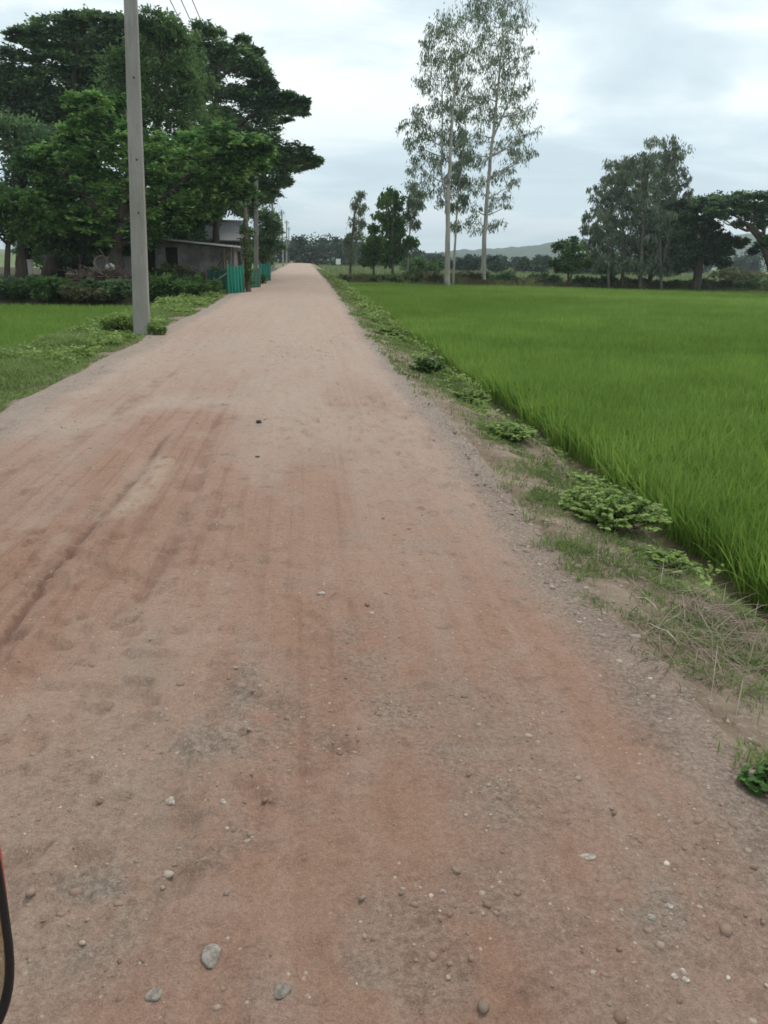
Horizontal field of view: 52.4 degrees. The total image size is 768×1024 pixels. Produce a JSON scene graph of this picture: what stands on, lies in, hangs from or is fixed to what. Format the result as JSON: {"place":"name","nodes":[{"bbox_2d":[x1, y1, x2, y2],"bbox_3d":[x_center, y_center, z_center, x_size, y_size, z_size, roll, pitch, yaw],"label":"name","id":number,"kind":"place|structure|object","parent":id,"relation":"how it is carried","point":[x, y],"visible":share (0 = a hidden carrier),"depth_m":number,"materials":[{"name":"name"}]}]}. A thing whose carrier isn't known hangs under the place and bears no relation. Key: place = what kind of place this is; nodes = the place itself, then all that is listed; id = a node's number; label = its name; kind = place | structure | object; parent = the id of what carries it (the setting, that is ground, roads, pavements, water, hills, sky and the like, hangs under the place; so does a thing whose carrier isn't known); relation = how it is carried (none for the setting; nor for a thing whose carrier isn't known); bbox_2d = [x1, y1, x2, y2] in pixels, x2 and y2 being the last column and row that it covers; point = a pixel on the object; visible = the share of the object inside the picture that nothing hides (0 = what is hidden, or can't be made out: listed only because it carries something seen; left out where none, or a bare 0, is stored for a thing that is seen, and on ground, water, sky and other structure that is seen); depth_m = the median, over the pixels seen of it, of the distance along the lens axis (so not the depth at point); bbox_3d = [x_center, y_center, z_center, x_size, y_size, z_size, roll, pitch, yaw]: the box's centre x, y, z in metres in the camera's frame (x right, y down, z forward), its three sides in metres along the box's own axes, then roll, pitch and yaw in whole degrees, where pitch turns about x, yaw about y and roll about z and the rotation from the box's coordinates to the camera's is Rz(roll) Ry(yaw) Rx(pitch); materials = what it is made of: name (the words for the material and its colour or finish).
{"place":"outdoors","nodes":[
{"label":"outdoors","id":0,"kind":"place"},
{"bbox_2d":[0,267,168,307],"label":"yard","id":1,"kind":"structure","parent":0,"point":[92,302],"depth_m":29.19,"materials":[{"name":"green plant"}]},
{"bbox_2d":[0,274,31,299],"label":"bush","id":2,"kind":"object","parent":1,"relation":"on","point":[6,282],"visible":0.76,"depth_m":28.38,"materials":[{"name":"green plant"}]},
{"bbox_2d":[26,260,33,275],"bbox_3d":[-13.778,-9.057,30.507,0.200,1.545,0.180,0,18,-6],"label":"concrete post","id":3,"kind":"object","parent":1,"relation":"on","point":[30,267],"visible":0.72,"depth_m":30.30,"materials":[{"name":"grey concrete"}]},
{"bbox_2d":[0,182,77,277],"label":"young tree","id":4,"kind":"object","parent":1,"relation":"on","point":[16,227],"visible":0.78,"depth_m":29.67,"materials":[{"name":"green plant"}]},
{"bbox_2d":[6,273,77,301],"bbox_3d":[-12.619,-8.278,28.728,2.241,1.053,2.054,4,18,7],"label":"bush","id":5,"kind":"object","parent":1,"relation":"on","point":[43,288],"visible":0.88,"depth_m":28.26,"materials":[{"name":"green plant"}]},
{"bbox_2d":[31,248,93,275],"bbox_3d":[-21.214,-16.724,50.578,5.010,2.951,5.753,0,18,-6],"label":"bush","id":6,"kind":"object","parent":1,"relation":"on","point":[37,258],"visible":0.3,"depth_m":49.26,"materials":[{"name":"green plant"}]},
{"bbox_2d":[0,106,130,280],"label":"shade tree","id":7,"kind":"object","parent":1,"relation":"on","point":[26,136],"visible":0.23,"depth_m":36.10,"materials":[{"name":"green plant"}]},
{"bbox_2d":[0,3,153,277],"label":"rain tree","id":8,"kind":"object","parent":1,"relation":"on","point":[76,37],"visible":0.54,"depth_m":42.52,"materials":[{"name":"green plant"}]},
{"bbox_2d":[63,253,99,273],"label":"bush","id":9,"kind":"object","parent":1,"relation":"on","point":[92,266],"visible":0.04,"depth_m":50.45,"materials":[{"name":"green plant"}]},
{"bbox_2d":[56,284,110,302],"bbox_3d":[-11.081,-8.106,28.880,2.117,0.710,1.827,0,18,-6],"label":"bush","id":10,"kind":"object","parent":1,"relation":"on","point":[75,293],"visible":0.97,"depth_m":28.35,"materials":[{"name":"green plant"}]},
{"bbox_2d":[56,161,118,278],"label":"shade tree","id":11,"kind":"object","parent":1,"relation":"on","point":[83,260],"depth_m":44.16,"materials":[{"name":"green plant"}]},
{"bbox_2d":[50,249,152,298],"bbox_3d":[-10.863,-9.261,30.197,6.445,1.769,3.721,0,18,-6],"label":"brush pile","id":12,"kind":"object","parent":1,"relation":"on","point":[96,273],"visible":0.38,"depth_m":30.07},
{"bbox_2d":[76,277,131,300],"bbox_3d":[-10.057,-8.261,28.944,2.188,0.916,1.891,14,22,34],"label":"bush","id":13,"kind":"object","parent":1,"relation":"on","point":[117,288],"visible":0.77,"depth_m":28.75,"materials":[{"name":"green plant"}]},
{"bbox_2d":[92,255,131,279],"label":"wall","id":14,"kind":"structure","parent":1,"relation":"on","point":[127,261],"depth_m":37.94,"materials":[{"name":"grey concrete"}]},
{"bbox_2d":[88,252,147,266],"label":"bush","id":15,"kind":"object","parent":1,"relation":"on","point":[90,261],"visible":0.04,"depth_m":48.90,"materials":[{"name":"green plant"}]},
{"bbox_2d":[11,84,283,277],"bbox_3d":[-9.857,-14.165,34.620,10.720,8.483,9.276,0,18,-6],"label":"broadleaf tree","id":16,"kind":"object","parent":1,"relation":"on","point":[78,161],"visible":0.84,"depth_m":31.45,"materials":[{"name":"green plant"}]},
{"bbox_2d":[89,3,223,272],"bbox_3d":[-11.495,-18.665,40.440,6.664,13.252,9.678,0,18,-6],"label":"feathery tree","id":17,"kind":"object","parent":1,"relation":"on","point":[174,67],"visible":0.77,"depth_m":36.46,"materials":[{"name":"green plant"}]},
{"bbox_2d":[148,261,178,283],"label":"bush","id":18,"kind":"object","parent":1,"relation":"on","point":[166,266],"visible":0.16,"depth_m":35.92,"materials":[{"name":"green plant"}]},
{"bbox_2d":[148,272,210,298],"bbox_3d":[-7.956,-8.589,29.672,2.844,1.092,1.878,0,18,-6],"label":"bush","id":19,"kind":"object","parent":1,"relation":"on","point":[170,284],"visible":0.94,"depth_m":29.31,"materials":[{"name":"green plant"}]},
{"bbox_2d":[145,144,223,242],"bbox_3d":[-10.875,-16.371,43.388,5.109,7.086,9.521,0,18,-6],"label":"shade tree","id":20,"kind":"object","parent":1,"relation":"on","point":[199,233],"visible":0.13,"depth_m":40.75,"materials":[{"name":"green plant"}]},
{"bbox_2d":[165,265,205,277],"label":"bush","id":21,"kind":"object","parent":1,"relation":"on","point":[180,270],"visible":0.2,"depth_m":35.17,"materials":[{"name":"green plant"}]},
{"bbox_2d":[150,236,243,273],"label":"shed","id":22,"kind":"structure","parent":1,"relation":"on","point":[198,255],"depth_m":37.33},
{"bbox_2d":[165,247,177,265],"bbox_3d":[-10.161,-11.716,37.515,0.554,1.930,0.050,0,18,-6],"label":"door","id":23,"kind":"structure","parent":22,"relation":"in","point":[171,252],"depth_m":37.31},
{"bbox_2d":[199,220,250,266],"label":"house","id":24,"kind":"structure","parent":1,"relation":"on","point":[228,230],"depth_m":44.32,"materials":[{"name":"grey metal"}]},
{"bbox_2d":[172,17,325,228],"bbox_3d":[-8.868,-23.210,51.643,9.835,15.306,13.862,0,18,-6],"label":"rain tree","id":25,"kind":"object","parent":1,"relation":"on","point":[270,104],"visible":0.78,"depth_m":46.34,"materials":[{"name":"green plant"}]},
{"bbox_2d":[0,261,291,413],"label":"verge","id":26,"kind":"structure","parent":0,"point":[179,318],"depth_m":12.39,"materials":[{"name":"green plant"}]},
{"bbox_2d":[0,289,226,384],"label":"creeping weeds","id":27,"kind":"object","parent":26,"relation":"on","point":[205,299],"visible":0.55,"depth_m":14.41,"materials":[{"name":"green plant"}]},
{"bbox_2d":[97,312,132,331],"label":"bush","id":28,"kind":"object","parent":26,"relation":"on","point":[111,321],"visible":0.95,"depth_m":16.16,"materials":[{"name":"green plant"}]},
{"bbox_2d":[124,0,150,334],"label":"power pole","id":29,"kind":"object","parent":26,"relation":"on","point":[140,284],"visible":0.78,"depth_m":14.96,"materials":[{"name":"concrete"}]},
{"bbox_2d":[170,0,283,220],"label":"power line","id":30,"kind":"object","parent":29,"relation":"attached to","point":[203,65],"visible":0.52,"depth_m":24.12,"materials":[{"name":"black metal"}]},
{"bbox_2d":[181,0,287,225],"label":"power line","id":31,"kind":"object","parent":29,"relation":"attached to","point":[211,64],"visible":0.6,"depth_m":24.25,"materials":[{"name":"black metal"}]},
{"bbox_2d":[192,0,288,223],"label":"power line","id":32,"kind":"object","parent":29,"relation":"attached to","point":[222,70],"visible":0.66,"depth_m":24.83,"materials":[{"name":"black metal"}]},
{"bbox_2d":[145,320,167,334],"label":"bush","id":33,"kind":"object","parent":26,"relation":"on","point":[155,327],"visible":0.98,"depth_m":15.77,"materials":[{"name":"green plant"}]},
{"bbox_2d":[188,273,223,291],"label":"bush","id":34,"kind":"object","parent":26,"relation":"on","point":[214,284],"visible":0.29,"depth_m":31.55,"materials":[{"name":"green plant"}]},
{"bbox_2d":[200,265,231,279],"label":"bush","id":35,"kind":"object","parent":26,"relation":"on","point":[214,268],"visible":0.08,"depth_m":35.20,"materials":[{"name":"green plant"}]},
{"bbox_2d":[206,266,226,289],"bbox_3d":[-7.403,-10.260,34.687,0.995,1.270,0.149,-9,21,-30],"label":"netting","id":36,"kind":"object","parent":26,"relation":"on","point":[210,274],"visible":0.54,"depth_m":34.65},
{"bbox_2d":[180,161,260,243],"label":"shade tree","id":37,"kind":"object","parent":26,"relation":"on","point":[237,206],"visible":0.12,"depth_m":42.71,"materials":[{"name":"green plant"}]},
{"bbox_2d":[250,205,287,268],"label":"roadside tree","id":38,"kind":"object","parent":26,"relation":"on","point":[269,235],"visible":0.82,"depth_m":61.47,"materials":[{"name":"green plant"}]},
{"bbox_2d":[281,210,283,266],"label":"power pole","id":39,"kind":"object","parent":26,"relation":"on","point":[282,238],"visible":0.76,"depth_m":116.63,"materials":[{"name":"concrete"}]},
{"bbox_2d":[0,260,767,1023],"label":"dirt road","id":40,"kind":"structure","parent":0,"point":[152,512],"depth_m":2.71,"materials":[{"name":"brown soil"}]},
{"bbox_2d":[0,847,14,1023],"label":"motorbike","id":41,"kind":"object","parent":40,"relation":"on","point":[7,965],"visible":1,"depth_m":0.54,"materials":[{"name":"black plastic"}]},
{"bbox_2d":[144,987,162,1001],"bbox_3d":[-0.507,1.062,1.718,0.037,0.014,0.037,2,18,1],"label":"stone","id":42,"kind":"object","parent":40,"relation":"on","point":[153,994],"visible":1,"depth_m":1.71,"materials":[{"name":"grey stone"}]},
{"bbox_2d":[166,797,174,804],"bbox_3d":[-0.632,0.860,2.319,0.037,0.015,0.037,4,18,7],"label":"stone","id":43,"kind":"object","parent":40,"relation":"on","point":[170,801],"visible":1,"depth_m":2.31,"materials":[{"name":"white stone"}]},
{"bbox_2d":[201,943,220,968],"bbox_3d":[-0.405,1.033,1.814,0.045,0.026,0.067,4,18,7],"label":"stone","id":44,"kind":"object","parent":40,"relation":"on","point":[211,952],"visible":1,"depth_m":1.81,"materials":[{"name":"grey stone"}]},
{"bbox_2d":[226,260,244,293],"bbox_3d":[-6.349,-10.001,33.456,0.107,1.516,1.033,14,22,34],"label":"netting","id":45,"kind":"object","parent":40,"relation":"on","point":[235,280],"visible":1,"depth_m":33.45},
{"bbox_2d":[236,207,255,291],"bbox_3d":[-5.969,-11.350,34.254,0.925,3.772,0.928,7,19,17],"label":"vine covered post","id":46,"kind":"object","parent":40,"relation":"on","point":[245,229],"visible":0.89,"depth_m":34.12,"materials":[{"name":"green plant"}]},
{"bbox_2d":[251,265,261,287],"bbox_3d":[-6.476,-11.590,38.662,0.171,1.275,1.739,7,19,17],"label":"netting","id":47,"kind":"object","parent":40,"relation":"on","point":[257,273],"visible":0.58,"depth_m":39.01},
{"bbox_2d":[261,273,267,283],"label":"bush","id":48,"kind":"object","parent":40,"relation":"on","point":[264,279],"visible":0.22,"depth_m":44.38,"materials":[{"name":"green plant"}]},
{"bbox_2d":[259,260,270,280],"bbox_3d":[-7.559,-15.292,49.644,0.103,1.438,1.088,13,21,32],"label":"netting","id":49,"kind":"object","parent":40,"relation":"on","point":[266,269],"visible":0.59,"depth_m":49.74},
{"bbox_2d":[273,982,290,999],"bbox_3d":[-0.230,1.067,1.736,0.036,0.014,0.046,12,21,30],"label":"stone","id":50,"kind":"object","parent":40,"relation":"on","point":[281,990],"visible":1,"depth_m":1.73,"materials":[{"name":"grey stone"}]},
{"bbox_2d":[4,311,765,1023],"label":"dirt clods","id":51,"kind":"object","parent":40,"relation":"on","point":[726,929],"visible":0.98,"depth_m":2.01,"materials":[{"name":"brown soil"}]},
{"bbox_2d":[579,853,596,859],"bbox_3d":[0.569,0.963,2.176,0.051,0.006,0.025,1,18,0],"label":"stone","id":52,"kind":"object","parent":40,"relation":"on","point":[587,856],"visible":1,"depth_m":2.17,"materials":[{"name":"white stone"}]},
{"bbox_2d":[647,914,656,920],"bbox_3d":[0.681,1.032,1.984,0.024,0.012,0.021,10,20,24],"label":"stone","id":53,"kind":"object","parent":40,"relation":"on","point":[651,917],"visible":1,"depth_m":1.98,"materials":[{"name":"beige stone"}]},
{"bbox_2d":[736,760,767,796],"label":"weed clump","id":54,"kind":"object","parent":40,"relation":"on","point":[757,783],"visible":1,"depth_m":2.53,"materials":[{"name":"green plant"}]},
{"bbox_2d":[0,249,767,628],"bbox_3d":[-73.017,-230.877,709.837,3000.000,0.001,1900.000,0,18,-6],"label":"ground","id":55,"kind":"structure","parent":0,"point":[668,543],"depth_m":6.35,"materials":[{"name":"soil"}]},
{"bbox_2d":[0,301,132,347],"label":"rice crop","id":56,"kind":"object","parent":55,"relation":"on","point":[19,323],"visible":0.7,"depth_m":22.63,"materials":[{"name":"green plant"}]},
{"bbox_2d":[253,159,257,269],"bbox_3d":[-7.802,-17.997,47.712,0.950,8.500,0.315,1,18,-6],"label":"power pole","id":57,"kind":"object","parent":55,"relation":"on","point":[255,262],"visible":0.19,"depth_m":47.94,"materials":[{"name":"concrete"}]},
{"bbox_2d":[341,190,369,275],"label":"young tree","id":58,"kind":"object","parent":55,"relation":"on","point":[348,244],"visible":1,"depth_m":68.03,"materials":[{"name":"green plant"}]},
{"bbox_2d":[15,232,767,274],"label":"woods","id":59,"kind":"object","parent":55,"relation":"on","point":[299,250],"visible":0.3,"depth_m":178.24,"materials":[{"name":"green plant"}]},
{"bbox_2d":[370,185,419,274],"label":"young tree","id":60,"kind":"object","parent":55,"relation":"on","point":[395,230],"visible":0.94,"depth_m":62.56,"materials":[{"name":"green plant"}]},
{"bbox_2d":[401,177,428,271],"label":"young tree","id":61,"kind":"object","parent":55,"relation":"on","point":[413,205],"visible":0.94,"depth_m":64.07,"materials":[{"name":"green plant"}]},
{"bbox_2d":[399,254,444,273],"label":"bush","id":62,"kind":"object","parent":55,"relation":"on","point":[418,263],"visible":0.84,"depth_m":89.40,"materials":[{"name":"green plant"}]},
{"bbox_2d":[395,1,484,285],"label":"gum tree","id":63,"kind":"object","parent":55,"relation":"on","point":[450,109],"visible":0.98,"depth_m":54.58,"materials":[{"name":"green plant"}]},
{"bbox_2d":[443,105,476,284],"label":"gum tree","id":64,"kind":"object","parent":55,"relation":"on","point":[455,227],"visible":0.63,"depth_m":56.91,"materials":[{"name":"green plant"}]},
{"bbox_2d":[316,262,767,281],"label":"pasture grass","id":65,"kind":"structure","parent":55,"relation":"on","point":[366,270],"depth_m":128.85,"materials":[{"name":"green plant"}]},
{"bbox_2d":[349,281,767,617],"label":"rice crop","id":66,"kind":"object","parent":55,"relation":"on","point":[659,396],"visible":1,"depth_m":12.45,"materials":[{"name":"green plant"}]},
{"bbox_2d":[547,235,593,286],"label":"bushy tree","id":67,"kind":"object","parent":55,"relation":"on","point":[570,260],"visible":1,"depth_m":58.71,"materials":[{"name":"green plant"}]},
{"bbox_2d":[631,202,685,289],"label":"gum tree","id":68,"kind":"object","parent":55,"relation":"on","point":[661,267],"visible":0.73,"depth_m":60.59,"materials":[{"name":"green plant"}]},
{"bbox_2d":[632,193,741,290],"bbox_3d":[24.215,-21.649,62.893,6.519,7.533,9.512,0,18,-6],"label":"dense tree","id":69,"kind":"object","parent":55,"relation":"on","point":[704,241],"visible":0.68,"depth_m":59.95,"materials":[{"name":"green plant"}]},
{"bbox_2d":[666,189,767,269],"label":"rain tree","id":70,"kind":"object","parent":55,"relation":"on","point":[743,204],"visible":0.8,"depth_m":57.17,"materials":[{"name":"green plant"}]},
{"bbox_2d":[708,265,767,282],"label":"bush","id":71,"kind":"object","parent":55,"relation":"on","point":[734,273],"visible":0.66,"depth_m":79.28,"materials":[{"name":"green plant"}]},
{"bbox_2d":[0,0,767,252],"label":"sky","id":72,"kind":"structure","parent":0,"point":[611,76],"materials":[{"name":"white"}]},
{"bbox_2d":[275,239,531,261],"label":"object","id":73,"kind":"structure","parent":0,"point":[462,256],"depth_m":857.70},
{"bbox_2d":[311,263,767,769],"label":"verge","id":74,"kind":"structure","parent":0,"point":[717,713],"depth_m":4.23,"materials":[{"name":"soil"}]},
{"bbox_2d":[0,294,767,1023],"bbox_3d":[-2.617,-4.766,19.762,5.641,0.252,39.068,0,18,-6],"label":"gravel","id":75,"kind":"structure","parent":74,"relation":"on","point":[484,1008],"depth_m":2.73,"materials":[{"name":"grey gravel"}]},
{"bbox_2d":[374,325,412,335],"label":"weed clump","id":76,"kind":"object","parent":74,"relation":"on","point":[396,330],"visible":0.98,"depth_m":17.95,"materials":[{"name":"green plant"}]},
{"bbox_2d":[407,357,446,372],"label":"weed clump","id":77,"kind":"object","parent":74,"relation":"on","point":[427,365],"visible":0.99,"depth_m":12.03,"materials":[{"name":"green plant"}]},
{"bbox_2d":[451,389,491,404],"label":"weed clump","id":78,"kind":"object","parent":74,"relation":"on","point":[470,395],"visible":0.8,"depth_m":10.04,"materials":[{"name":"green plant"}]},
{"bbox_2d":[475,422,538,441],"bbox_3d":[1.241,-0.819,7.956,0.730,0.168,0.762,0,18,-6],"label":"weed clump","id":79,"kind":"object","parent":74,"relation":"on","point":[513,433],"visible":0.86,"depth_m":7.87,"materials":[{"name":"green plant"}]},
{"bbox_2d":[325,274,751,612],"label":"creeping weeds","id":80,"kind":"object","parent":74,"relation":"on","point":[363,303],"visible":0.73,"depth_m":11.74,"materials":[{"name":"green plant"}]},
{"bbox_2d":[558,485,672,531],"bbox_3d":[1.632,-0.043,5.569,0.789,0.222,0.868,0,18,-6],"label":"weed clump","id":81,"kind":"object","parent":74,"relation":"on","point":[609,504],"visible":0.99,"depth_m":5.46,"materials":[{"name":"green plant"}]},
{"bbox_2d":[633,550,702,573],"bbox_3d":[1.735,0.303,4.801,0.427,0.095,0.417,0,18,-6],"label":"weed clump","id":82,"kind":"object","parent":74,"relation":"on","point":[671,557],"visible":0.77,"depth_m":4.77,"materials":[{"name":"green plant"}]},
{"bbox_2d":[439,233,766,269],"bbox_3d":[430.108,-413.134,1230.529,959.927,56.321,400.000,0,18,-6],"label":"hills","id":83,"kind":"structure","parent":0,"point":[544,249],"depth_m":1121.52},
{"bbox_2d":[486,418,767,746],"bbox_3d":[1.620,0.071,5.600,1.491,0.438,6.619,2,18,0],"label":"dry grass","id":84,"kind":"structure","parent":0,"point":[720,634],"depth_m":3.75,"materials":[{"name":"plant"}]},
{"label":"field bund","id":85,"kind":"structure","parent":0,"visible":0},
{"bbox_2d":[335,273,382,282],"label":"bush","id":86,"kind":"object","parent":85,"relation":"on","point":[375,278],"visible":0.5,"depth_m":59.96,"materials":[{"name":"green plant"}]},
{"bbox_2d":[357,223,386,275],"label":"bushy tree","id":87,"kind":"object","parent":85,"relation":"on","point":[370,253],"visible":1,"depth_m":60.74,"materials":[{"name":"green plant"}]},
{"bbox_2d":[372,273,422,283],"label":"bush","id":88,"kind":"object","parent":85,"relation":"on","point":[398,278],"visible":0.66,"depth_m":60.44,"materials":[{"name":"green plant"}]},
{"bbox_2d":[400,269,443,281],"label":"bush","id":89,"kind":"object","parent":85,"relation":"on","point":[434,275],"visible":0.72,"depth_m":61.00,"materials":[{"name":"green plant"}]},
{"bbox_2d":[450,271,483,279],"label":"bush","id":90,"kind":"object","parent":85,"relation":"on","point":[470,274],"visible":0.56,"depth_m":61.85,"materials":[{"name":"green plant"}]},
{"bbox_2d":[455,0,542,279],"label":"gum tree","id":91,"kind":"object","parent":85,"relation":"on","point":[503,42],"visible":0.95,"depth_m":59.38,"materials":[{"name":"green plant"}]},
{"bbox_2d":[486,269,515,280],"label":"bush","id":92,"kind":"object","parent":85,"relation":"on","point":[506,275],"visible":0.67,"depth_m":61.96,"materials":[{"name":"green plant"}]},
{"bbox_2d":[508,276,548,284],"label":"bush","id":93,"kind":"object","parent":85,"relation":"on","point":[517,278],"visible":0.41,"depth_m":61.34,"materials":[{"name":"green plant"}]},
{"bbox_2d":[527,271,562,281],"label":"bush","id":94,"kind":"object","parent":85,"relation":"on","point":[552,278],"visible":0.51,"depth_m":62.09,"materials":[{"name":"green plant"}]},
{"bbox_2d":[346,271,767,292],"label":"bund grass","id":95,"kind":"structure","parent":85,"relation":"on","point":[364,278],"depth_m":61.40,"materials":[{"name":"green plant"}]},
{"bbox_2d":[577,208,653,288],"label":"gum tree","id":96,"kind":"object","parent":95,"relation":"on","point":[600,238],"visible":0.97,"depth_m":60.09,"materials":[{"name":"green plant"}]},
{"bbox_2d":[571,274,611,286],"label":"bush","id":97,"kind":"object","parent":85,"relation":"on","point":[587,280],"visible":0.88,"depth_m":62.19,"materials":[{"name":"green plant"}]},
{"bbox_2d":[586,154,646,285],"bbox_3d":[18.364,-23.277,62.864,4.079,10.284,5.660,0,18,-6],"label":"gum tree","id":98,"kind":"object","parent":85,"relation":"on","point":[620,240],"visible":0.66,"depth_m":61.36,"materials":[{"name":"green plant"}]},
{"bbox_2d":[606,274,647,285],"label":"bush","id":99,"kind":"object","parent":85,"relation":"on","point":[613,279],"visible":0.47,"depth_m":62.79,"materials":[{"name":"green plant"}]},
{"bbox_2d":[605,151,668,288],"bbox_3d":[19.800,-23.073,62.203,4.043,10.363,6.311,0,18,-6],"label":"gum tree","id":100,"kind":"object","parent":85,"relation":"on","point":[642,195],"visible":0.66,"depth_m":59.93,"materials":[{"name":"green plant"}]},
{"bbox_2d":[634,134,694,282],"bbox_3d":[22.482,-24.596,64.092,4.057,12.221,6.245,0,18,-6],"label":"gum tree","id":101,"kind":"object","parent":85,"relation":"on","point":[668,165],"visible":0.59,"depth_m":61.49,"materials":[{"name":"green plant"}]},
{"bbox_2d":[653,279,704,288],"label":"bush","id":102,"kind":"object","parent":85,"relation":"on","point":[675,283],"visible":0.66,"depth_m":62.80,"materials":[{"name":"green plant"}]},
{"bbox_2d":[701,278,745,287],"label":"bush","id":103,"kind":"object","parent":85,"relation":"on","point":[726,282],"visible":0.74,"depth_m":63.47,"materials":[{"name":"green plant"}]},
{"bbox_2d":[733,278,767,290],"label":"bush","id":104,"kind":"object","parent":85,"relation":"on","point":[749,283],"visible":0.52,"depth_m":64.04,"materials":[{"name":"green plant"}]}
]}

